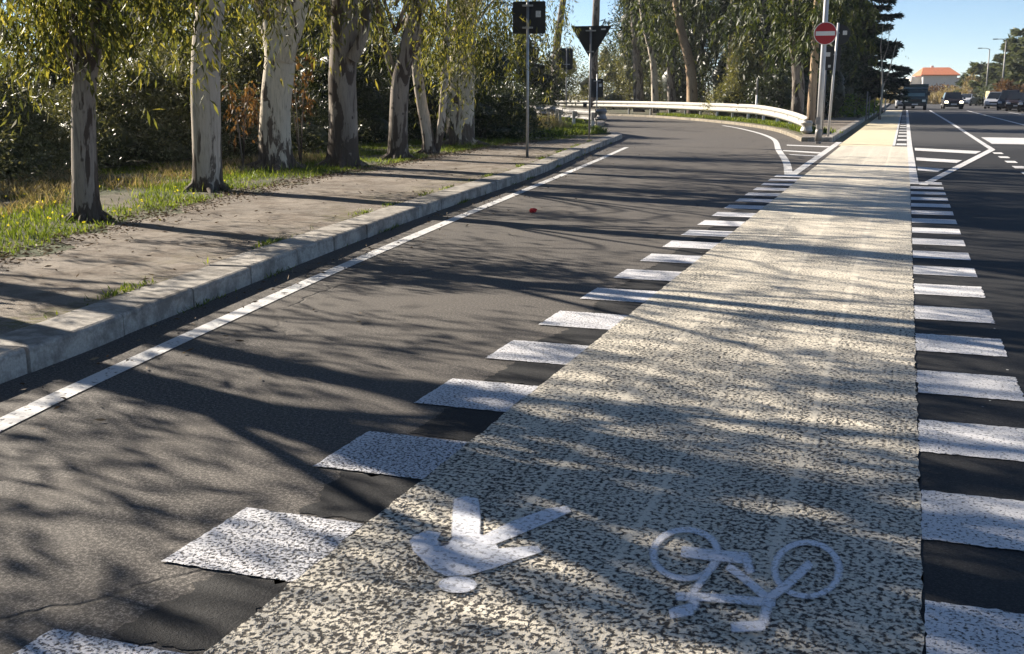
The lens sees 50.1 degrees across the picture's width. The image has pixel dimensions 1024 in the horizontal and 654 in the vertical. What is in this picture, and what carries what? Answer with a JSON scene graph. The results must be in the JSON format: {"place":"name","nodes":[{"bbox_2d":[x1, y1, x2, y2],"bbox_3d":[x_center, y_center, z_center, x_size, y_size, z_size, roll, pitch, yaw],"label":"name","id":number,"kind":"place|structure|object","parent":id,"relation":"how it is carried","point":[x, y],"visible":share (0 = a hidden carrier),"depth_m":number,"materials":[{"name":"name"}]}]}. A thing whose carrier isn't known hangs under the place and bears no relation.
{"place":"outdoors","nodes":[
{"label":"outdoors","id":0,"kind":"place"},
{"bbox_2d":[0,151,326,217],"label":"dry grass","id":1,"kind":"structure","parent":0,"point":[35,187],"depth_m":16.34,"materials":[{"name":"plant"}]},
{"bbox_2d":[0,136,604,334],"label":"pavement","id":2,"kind":"structure","parent":0,"point":[203,236],"depth_m":11.04,"materials":[{"name":"grey concrete"}]},
{"bbox_2d":[44,139,591,318],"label":"kerb weeds","id":3,"kind":"object","parent":2,"relation":"on","point":[115,292],"visible":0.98,"depth_m":10.05,"materials":[{"name":"green plant"}]},
{"bbox_2d":[0,139,651,311],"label":"leaf litter","id":4,"kind":"object","parent":2,"relation":"on","point":[237,196],"visible":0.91,"depth_m":13.47,"materials":[{"name":"brown plant"}]},
{"bbox_2d":[513,1,545,157],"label":"road sign","id":5,"kind":"object","parent":2,"relation":"on","point":[534,12],"visible":0.97,"depth_m":23.18,"materials":[{"name":"metal"}]},
{"bbox_2d":[571,26,610,138],"bbox_3d":[2.337,-7.188,32.792,1.209,3.524,0.135,3,12,15],"label":"road sign","id":6,"kind":"object","parent":2,"relation":"on","point":[591,38],"visible":0.98,"depth_m":32.55,"materials":[{"name":"metal"}]},
{"bbox_2d":[0,121,609,285],"bbox_3d":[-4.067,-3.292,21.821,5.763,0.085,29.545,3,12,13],"label":"grass","id":7,"kind":"structure","parent":0,"point":[149,204],"depth_m":15.65,"materials":[{"name":"green plant"}]},
{"bbox_2d":[0,112,65,186],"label":"olive shrub","id":8,"kind":"object","parent":7,"relation":"on","point":[3,156],"visible":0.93,"depth_m":16.09,"materials":[{"name":"green plant"}]},
{"bbox_2d":[0,44,123,180],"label":"olive shrub","id":9,"kind":"object","parent":7,"relation":"on","point":[30,137],"visible":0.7,"depth_m":18.24,"materials":[{"name":"green plant"}]},
{"bbox_2d":[0,0,183,124],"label":"olive tree","id":10,"kind":"object","parent":7,"relation":"on","point":[52,76],"visible":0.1,"depth_m":30.20,"materials":[{"name":"green plant"}]},
{"bbox_2d":[31,45,255,171],"bbox_3d":[-7.880,-4.217,21.237,4.672,2.439,5.381,4,13,19],"label":"olive shrub","id":11,"kind":"object","parent":7,"relation":"on","point":[127,122],"visible":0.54,"depth_m":20.92,"materials":[{"name":"green plant"}]},
{"bbox_2d":[0,0,289,222],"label":"eucalyptus tree","id":12,"kind":"object","parent":7,"relation":"on","point":[96,31],"visible":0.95,"depth_m":11.69,"materials":[{"name":"green plant"}]},
{"bbox_2d":[1,0,385,192],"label":"eucalyptus tree","id":13,"kind":"object","parent":7,"relation":"on","point":[207,171],"visible":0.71,"depth_m":15.64,"materials":[{"name":"green plant"}]},
{"bbox_2d":[123,0,300,127],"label":"olive tree","id":14,"kind":"object","parent":7,"relation":"on","point":[157,13],"visible":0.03,"depth_m":35.76,"materials":[{"name":"green plant"}]},
{"bbox_2d":[98,9,326,164],"bbox_3d":[-6.714,-5.127,23.446,4.939,3.298,5.736,4,13,19],"label":"olive shrub","id":15,"kind":"object","parent":7,"relation":"on","point":[250,145],"visible":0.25,"depth_m":22.93,"materials":[{"name":"green plant"}]},
{"bbox_2d":[14,0,411,171],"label":"eucalyptus tree","id":16,"kind":"object","parent":7,"relation":"on","point":[275,153],"visible":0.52,"depth_m":19.67,"materials":[{"name":"beige plant"}]},
{"bbox_2d":[221,78,257,166],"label":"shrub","id":17,"kind":"object","parent":7,"relation":"on","point":[243,116],"visible":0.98,"depth_m":19.76,"materials":[{"name":"brown plant"}]},
{"bbox_2d":[224,0,258,46],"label":"olive tree","id":18,"kind":"object","parent":7,"relation":"on","point":[242,16],"visible":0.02,"depth_m":49.28,"materials":[{"name":"green plant"}]},
{"bbox_2d":[246,85,260,142],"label":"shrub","id":19,"kind":"object","parent":7,"relation":"on","point":[253,100],"visible":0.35,"depth_m":20.95,"materials":[{"name":"brown plant"}]},
{"bbox_2d":[0,10,524,90],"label":"distant undergrowth","id":20,"kind":"object","parent":7,"relation":"on","point":[19,12],"depth_m":46.71,"materials":[{"name":"green plant"}]},
{"bbox_2d":[185,15,373,152],"bbox_3d":[-5.782,-5.915,26.846,4.878,3.415,5.058,-4,13,-20],"label":"olive shrub","id":21,"kind":"object","parent":7,"relation":"on","point":[251,61],"visible":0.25,"depth_m":26.38,"materials":[{"name":"green plant"}]},
{"bbox_2d":[230,0,383,126],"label":"olive tree","id":22,"kind":"object","parent":7,"relation":"on","point":[317,29],"visible":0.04,"depth_m":40.71,"materials":[{"name":"green plant"}]},
{"bbox_2d":[291,18,421,145],"bbox_3d":[-4.855,-6.713,30.014,5.079,3.653,4.740,-9,15,-37],"label":"olive shrub","id":23,"kind":"object","parent":7,"relation":"on","point":[369,99],"visible":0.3,"depth_m":29.90,"materials":[{"name":"green plant"}]},
{"bbox_2d":[187,0,561,167],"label":"eucalyptus tree","id":24,"kind":"object","parent":7,"relation":"on","point":[342,147],"visible":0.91,"depth_m":20.38,"materials":[{"name":"green plant"}]},
{"bbox_2d":[311,21,476,139],"bbox_3d":[-3.793,-7.422,33.177,5.574,3.723,4.406,-4,13,-17],"label":"olive shrub","id":25,"kind":"object","parent":7,"relation":"on","point":[412,104],"visible":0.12,"depth_m":32.89,"materials":[{"name":"green plant"}]},
{"bbox_2d":[358,0,451,103],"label":"olive tree","id":26,"kind":"object","parent":7,"relation":"on","point":[392,14],"visible":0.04,"depth_m":47.67,"materials":[{"name":"green plant"}]},
{"bbox_2d":[299,0,528,159],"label":"eucalyptus tree","id":27,"kind":"object","parent":7,"relation":"on","point":[397,147],"visible":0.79,"depth_m":22.87,"materials":[{"name":"green plant"}]},
{"bbox_2d":[320,0,584,145],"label":"eucalyptus tree","id":28,"kind":"object","parent":7,"relation":"on","point":[466,132],"visible":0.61,"depth_m":28.78,"materials":[{"name":"green plant"}]},
{"bbox_2d":[358,0,546,153],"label":"eucalyptus tree","id":29,"kind":"object","parent":7,"relation":"on","point":[430,144],"visible":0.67,"depth_m":25.07,"materials":[{"name":"green plant"}]},
{"bbox_2d":[421,21,519,123],"bbox_3d":[-1.677,-8.474,36.884,4.300,4.233,4.820,-7,14,-29],"label":"olive shrub","id":30,"kind":"object","parent":7,"relation":"on","point":[482,78],"visible":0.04,"depth_m":36.47,"materials":[{"name":"green plant"}]},
{"bbox_2d":[408,79,557,140],"bbox_3d":[-1.343,-6.555,33.114,5.596,2.059,4.775,-6,14,-27],"label":"olive shrub","id":31,"kind":"object","parent":7,"relation":"on","point":[487,125],"visible":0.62,"depth_m":32.47,"materials":[{"name":"green plant"}]},
{"bbox_2d":[409,112,572,136],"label":"island dry grass","id":32,"kind":"structure","parent":7,"relation":"on","point":[554,121],"depth_m":39.64,"materials":[{"name":"plant"}]},
{"bbox_2d":[475,16,569,124],"bbox_3d":[-0.386,-9.518,41.174,4.603,4.478,5.084,8,15,35],"label":"olive shrub","id":33,"kind":"object","parent":7,"relation":"on","point":[499,70],"visible":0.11,"depth_m":40.24,"materials":[{"name":"green plant"}]},
{"bbox_2d":[492,22,579,115],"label":"olive bush","id":34,"kind":"object","parent":7,"relation":"on","point":[537,68],"visible":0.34,"depth_m":63.21,"materials":[{"name":"green plant"}]},
{"bbox_2d":[559,45,572,120],"bbox_3d":[2.317,-10.350,47.383,0.612,3.615,0.135,3,12,13],"label":"road sign","id":35,"kind":"object","parent":7,"relation":"on","point":[568,60],"visible":0.86,"depth_m":47.16,"materials":[{"name":"metal"}]},
{"bbox_2d":[525,114,609,136],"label":"island grass","id":36,"kind":"structure","parent":7,"relation":"on","point":[579,127],"depth_m":37.47,"materials":[{"name":"green plant"}]},
{"bbox_2d":[529,104,606,125],"bbox_3d":[1.546,-9.671,50.178,1.326,0.980,23.518,-2,12,-10],"label":"guardrail","id":37,"kind":"object","parent":7,"relation":"on","point":[597,114],"visible":0.5,"depth_m":43.00,"materials":[{"name":"metal"}]},
{"bbox_2d":[291,50,319,162],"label":"shrub","id":38,"kind":"object","parent":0,"point":[297,65],"visible":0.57,"depth_m":20.75,"materials":[{"name":"brown plant"}]},
{"bbox_2d":[0,114,839,653],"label":"slip road","id":39,"kind":"structure","parent":0,"point":[174,450],"depth_m":6.08,"materials":[{"name":"grey asphalt"}]},
{"bbox_2d":[0,147,627,430],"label":"kerbside line","id":40,"kind":"object","parent":39,"relation":"on","point":[25,411],"visible":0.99,"depth_m":7.05,"materials":[{"name":"white paint"}]},
{"bbox_2d":[20,150,639,429],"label":"gutter litter","id":41,"kind":"object","parent":39,"relation":"on","point":[56,407],"visible":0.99,"depth_m":8.95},
{"bbox_2d":[177,142,611,313],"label":"gutter weeds","id":42,"kind":"object","parent":39,"relation":"on","point":[388,229],"visible":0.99,"depth_m":9.40,"materials":[{"name":"green plant"}]},
{"bbox_2d":[12,175,802,653],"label":"crossing squares","id":43,"kind":"structure","parent":39,"relation":"on","point":[288,547],"depth_m":4.52,"materials":[{"name":"white paint"}]},
{"bbox_2d":[112,174,804,649],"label":"bitumen patches","id":44,"kind":"object","parent":39,"relation":"on","point":[210,612],"visible":1,"depth_m":4.09,"materials":[{"name":"black asphalt"}]},
{"bbox_2d":[606,114,807,141],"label":"ramp kerb","id":45,"kind":"structure","parent":39,"relation":"on","point":[797,136],"depth_m":52.73,"materials":[{"name":"concrete"}]},
{"bbox_2d":[721,125,792,174],"bbox_3d":[8.044,-6.112,35.783,1.249,0.001,32.573,2,12,8],"label":"island edge line","id":46,"kind":"object","parent":39,"relation":"on","point":[786,163],"visible":1,"depth_m":27.24,"materials":[{"name":"white paint"}]},
{"bbox_2d":[783,142,841,174],"bbox_3d":[7.044,-4.297,27.281,1.460,0.001,15.300,4,13,19],"label":"lane edge line","id":47,"kind":"object","parent":39,"relation":"on","point":[810,161],"visible":0.95,"depth_m":27.23,"materials":[{"name":"white paint"}]},
{"bbox_2d":[0,0,1023,92],"label":"sky","id":48,"kind":"structure","parent":0,"point":[936,33],"materials":[{"name":"blue"}]},
{"bbox_2d":[569,100,826,135],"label":"verge soil","id":49,"kind":"structure","parent":0,"point":[620,111],"depth_m":75.57,"materials":[{"name":"brown soil"}]},
{"bbox_2d":[510,44,585,100],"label":"olive bush","id":50,"kind":"object","parent":49,"relation":"on","point":[572,81],"visible":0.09,"depth_m":97.42,"materials":[{"name":"green plant"}]},
{"bbox_2d":[550,0,565,99],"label":"eucalyptus tree","id":51,"kind":"object","parent":49,"relation":"on","point":[563,3],"visible":0.41,"depth_m":84.82,"materials":[{"name":"green plant"}]},
{"bbox_2d":[545,41,610,107],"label":"olive bush","id":52,"kind":"object","parent":49,"relation":"on","point":[585,83],"visible":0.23,"depth_m":105.23,"materials":[{"name":"green plant"}]},
{"bbox_2d":[591,0,599,107],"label":"pole","id":53,"kind":"object","parent":49,"relation":"on","point":[595,22],"visible":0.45,"depth_m":76.06,"materials":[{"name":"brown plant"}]},
{"bbox_2d":[591,74,602,123],"bbox_3d":[3.702,-9.873,48.071,0.560,2.394,0.135,3,12,13],"label":"road sign","id":54,"kind":"object","parent":49,"relation":"on","point":[597,88],"visible":0.89,"depth_m":47.97,"materials":[{"name":"metal"}]},
{"bbox_2d":[574,38,627,108],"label":"olive bush","id":55,"kind":"object","parent":49,"relation":"on","point":[603,54],"visible":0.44,"depth_m":99.97,"materials":[{"name":"green plant"}]},
{"bbox_2d":[588,36,661,108],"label":"olive bush","id":56,"kind":"object","parent":49,"relation":"on","point":[626,73],"visible":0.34,"depth_m":94.72,"materials":[{"name":"green plant"}]},
{"bbox_2d":[598,0,679,108],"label":"evergreen tree","id":57,"kind":"object","parent":49,"relation":"on","point":[620,20],"visible":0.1,"depth_m":97.73,"materials":[{"name":"green plant"}]},
{"bbox_2d":[600,0,696,111],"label":"eucalyptus tree","id":58,"kind":"object","parent":49,"relation":"on","point":[638,72],"visible":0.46,"depth_m":81.11,"materials":[{"name":"green plant"}]},
{"bbox_2d":[629,0,698,113],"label":"eucalyptus tree","id":59,"kind":"object","parent":49,"relation":"on","point":[679,20],"visible":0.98,"depth_m":68.06,"materials":[{"name":"green plant"}]},
{"bbox_2d":[629,0,702,112],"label":"eucalyptus tree","id":60,"kind":"object","parent":49,"relation":"on","point":[654,81],"visible":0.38,"depth_m":76.58,"materials":[{"name":"green plant"}]},
{"bbox_2d":[624,43,709,109],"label":"olive bush","id":61,"kind":"object","parent":49,"relation":"on","point":[649,96],"visible":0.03,"depth_m":90.11,"materials":[{"name":"green plant"}]},
{"bbox_2d":[629,0,710,111],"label":"eucalyptus tree","id":62,"kind":"object","parent":49,"relation":"on","point":[671,96],"visible":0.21,"depth_m":80.49,"materials":[{"name":"green plant"}]},
{"bbox_2d":[555,100,812,132],"bbox_3d":[-2.457,-14.604,73.280,18.000,0.980,75.996,-7,14,-31],"label":"guardrail","id":63,"kind":"object","parent":49,"relation":"on","point":[787,115],"visible":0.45,"depth_m":58.35,"materials":[{"name":"metal"}]},
{"bbox_2d":[643,0,728,111],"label":"eucalyptus tree","id":64,"kind":"object","parent":49,"relation":"on","point":[681,93],"visible":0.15,"depth_m":83.51,"materials":[{"name":"green plant"}]},
{"bbox_2d":[616,0,759,95],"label":"eucalyptus tree","id":65,"kind":"object","parent":49,"relation":"on","point":[716,38],"visible":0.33,"depth_m":71.14,"materials":[{"name":"green plant"}]},
{"bbox_2d":[693,0,746,102],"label":"evergreen tree","id":66,"kind":"object","parent":49,"relation":"on","point":[719,70],"visible":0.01,"depth_m":80.19,"materials":[{"name":"green plant"}]},
{"bbox_2d":[699,30,761,118],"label":"olive bush","id":67,"kind":"object","parent":49,"relation":"on","point":[733,93],"visible":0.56,"depth_m":59.47,"materials":[{"name":"green plant"}]},
{"bbox_2d":[656,112,842,133],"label":"rail verge grass","id":68,"kind":"structure","parent":49,"relation":"on","point":[787,125],"depth_m":51.81,"materials":[{"name":"green plant"}]},
{"bbox_2d":[691,0,831,114],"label":"eucalyptus tree","id":69,"kind":"object","parent":49,"relation":"on","point":[797,102],"visible":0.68,"depth_m":49.13,"materials":[{"name":"green plant"}]},
{"bbox_2d":[735,60,806,121],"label":"bush","id":70,"kind":"object","parent":49,"relation":"on","point":[784,96],"visible":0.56,"depth_m":53.60,"materials":[{"name":"green plant"}]},
{"bbox_2d":[711,0,839,118],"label":"eucalyptus tree","id":71,"kind":"object","parent":49,"relation":"on","point":[758,50],"visible":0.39,"depth_m":58.12,"materials":[{"name":"green plant"}]},
{"bbox_2d":[726,0,845,113],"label":"conifer tree","id":72,"kind":"object","parent":49,"relation":"on","point":[744,31],"visible":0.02,"depth_m":61.59,"materials":[{"name":"green plant"}]},
{"bbox_2d":[771,0,868,118],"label":"eucalyptus tree","id":73,"kind":"object","parent":49,"relation":"on","point":[841,79],"visible":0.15,"depth_m":60.26,"materials":[{"name":"green plant"}]},
{"bbox_2d":[771,0,882,124],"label":"eucalyptus tree","id":74,"kind":"object","parent":49,"relation":"on","point":[838,6],"visible":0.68,"depth_m":46.35,"materials":[{"name":"green plant"}]},
{"bbox_2d":[825,23,849,136],"bbox_3d":[10.157,-7.662,34.524,0.770,3.710,0.128,4,13,19],"label":"traffic light","id":75,"kind":"object","parent":49,"relation":"on","point":[833,56],"visible":0.77,"depth_m":34.38,"materials":[{"name":"metal"}]},
{"bbox_2d":[815,0,876,115],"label":"evergreen tree","id":76,"kind":"object","parent":49,"relation":"on","point":[849,90],"visible":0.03,"depth_m":65.49,"materials":[{"name":"green plant"}]},
{"bbox_2d":[565,94,928,143],"bbox_3d":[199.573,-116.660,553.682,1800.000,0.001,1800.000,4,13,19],"label":"ground","id":77,"kind":"structure","parent":0,"point":[846,136],"depth_m":48.30,"materials":[{"name":"grey concrete"}]},
{"bbox_2d":[0,116,621,383],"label":"kerb","id":78,"kind":"structure","parent":77,"relation":"on","point":[40,345],"depth_m":8.25,"materials":[{"name":"concrete"}]},
{"bbox_2d":[815,0,828,143],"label":"lamp post","id":79,"kind":"object","parent":77,"relation":"on","point":[818,135],"visible":0.94,"depth_m":32.80,"materials":[{"name":"grey metal"}]},
{"bbox_2d":[814,22,836,44],"bbox_3d":[9.289,-8.698,32.481,0.660,0.660,0.165,4,13,16],"label":"road sign","id":80,"kind":"object","parent":79,"relation":"attached to","point":[825,33],"visible":1,"depth_m":32.41,"materials":[{"name":"metal"}]},
{"bbox_2d":[778,0,913,102],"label":"conifer tree","id":81,"kind":"object","parent":77,"relation":"on","point":[894,83],"visible":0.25,"depth_m":67.19,"materials":[{"name":"green plant"}]},
{"bbox_2d":[826,103,889,141],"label":"lane kerb","id":82,"kind":"structure","parent":77,"relation":"on","point":[837,134],"depth_m":45.43,"materials":[{"name":"concrete"}]},
{"bbox_2d":[868,92,981,103],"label":"straw grass bank","id":83,"kind":"structure","parent":77,"relation":"on","point":[934,98],"depth_m":151.97,"materials":[{"name":"beige plant"}]},
{"bbox_2d":[955,72,981,97],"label":"roadside bush","id":84,"kind":"object","parent":77,"relation":"on","point":[965,88],"visible":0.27,"depth_m":150.16,"materials":[{"name":"plant"}]},
{"bbox_2d":[952,61,992,91],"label":"cedar tree","id":85,"kind":"object","parent":77,"relation":"on","point":[976,68],"visible":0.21,"depth_m":154.22,"materials":[{"name":"green plant"}]},
{"bbox_2d":[976,84,993,105],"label":"roadside bush","id":86,"kind":"object","parent":77,"relation":"on","point":[983,94],"visible":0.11,"depth_m":132.81,"materials":[{"name":"green plant"}]},
{"bbox_2d":[968,27,1023,96],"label":"cedar tree","id":87,"kind":"object","parent":77,"relation":"on","point":[993,71],"visible":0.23,"depth_m":140.29,"materials":[{"name":"green plant"}]},
{"bbox_2d":[986,78,1023,95],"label":"roadside bush","id":88,"kind":"object","parent":77,"relation":"on","point":[1007,85],"visible":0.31,"depth_m":114.73,"materials":[{"name":"orange plant"}]},
{"bbox_2d":[988,37,1023,91],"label":"cedar tree","id":89,"kind":"object","parent":77,"relation":"on","point":[1014,67],"visible":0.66,"depth_m":123.55,"materials":[{"name":"green plant"}]},
{"bbox_2d":[802,103,887,136],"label":"pavement","id":90,"kind":"structure","parent":0,"point":[836,123],"depth_m":51.90,"materials":[{"name":"grey concrete"}]},
{"bbox_2d":[825,93,865,116],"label":"weedy shrub","id":91,"kind":"object","parent":90,"relation":"on","point":[848,109],"visible":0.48,"depth_m":63.16,"materials":[{"name":"green plant"}]},
{"bbox_2d":[906,66,960,87],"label":"house","id":92,"kind":"structure","parent":0,"point":[932,75],"depth_m":207.94,"materials":[{"name":"paint"}]},
{"bbox_2d":[875,104,1023,653],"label":"road","id":93,"kind":"structure","parent":0,"point":[984,195],"depth_m":7.82,"materials":[{"name":"grey asphalt"}]},
{"bbox_2d":[203,146,925,653],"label":"cycle lane","id":94,"kind":"structure","parent":93,"relation":"on","point":[749,388],"depth_m":4.30,"materials":[{"name":"grey asphalt"}]},
{"bbox_2d":[410,496,570,592],"bbox_3d":[-0.110,0.723,3.718,0.466,0.001,0.810,4,13,19],"label":"lane arrow","id":95,"kind":"object","parent":94,"relation":"on","point":[423,541],"visible":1,"depth_m":3.67,"materials":[{"name":"paint"}]},
{"bbox_2d":[650,527,841,631],"bbox_3d":[0.706,0.780,3.429,0.630,0.007,0.774,4,13,19],"label":"bicycle emblem","id":96,"kind":"object","parent":94,"relation":"on","point":[715,555],"visible":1,"depth_m":3.43,"materials":[{"name":"white paint"}]},
{"bbox_2d":[838,110,901,145],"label":"bike lane","id":97,"kind":"structure","parent":93,"relation":"on","point":[877,132],"depth_m":42.28,"materials":[{"name":"beige concrete"}]},
{"bbox_2d":[871,26,908,119],"bbox_3d":[21.102,-14.412,61.807,0.890,5.339,2.141,-11,16,-42],"label":"sapling","id":98,"kind":"object","parent":97,"relation":"on","point":[880,104],"visible":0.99,"depth_m":61.83,"materials":[{"name":"brown plant"}]},
{"bbox_2d":[901,84,929,109],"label":"box truck","id":99,"kind":"object","parent":93,"relation":"on","point":[920,93],"visible":0.86,"depth_m":98.47,"materials":[{"name":"paint"}]},
{"bbox_2d":[941,92,965,108],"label":"car","id":100,"kind":"object","parent":93,"relation":"on","point":[952,99],"visible":1,"depth_m":104.53,"materials":[{"name":"paint"}]},
{"bbox_2d":[892,110,1023,184],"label":"road markings","id":101,"kind":"object","parent":93,"relation":"on","point":[913,176],"visible":1,"depth_m":28.49,"materials":[{"name":"white paint"}]},
{"bbox_2d":[910,182,1023,653],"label":"crossing squares","id":102,"kind":"structure","parent":93,"relation":"on","point":[983,521],"depth_m":4.71,"materials":[{"name":"white paint"}]},
{"bbox_2d":[962,94,978,105],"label":"car","id":103,"kind":"object","parent":93,"relation":"on","point":[970,99],"visible":0.66,"depth_m":131.70,"materials":[{"name":"paint"}]},
{"bbox_2d":[984,92,1003,108],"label":"parked car","id":104,"kind":"object","parent":93,"relation":"on","point":[990,100],"visible":0.58,"depth_m":106.94,"materials":[{"name":"paint"}]},
{"bbox_2d":[996,90,1020,109],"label":"parked car","id":105,"kind":"object","parent":93,"relation":"on","point":[1001,101],"visible":0.52,"depth_m":97.79,"materials":[{"name":"paint"}]},
{"bbox_2d":[1005,93,1023,110],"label":"parked car","id":106,"kind":"object","parent":93,"relation":"on","point":[1012,101],"visible":0.87,"depth_m":92.54,"materials":[{"name":"paint"}]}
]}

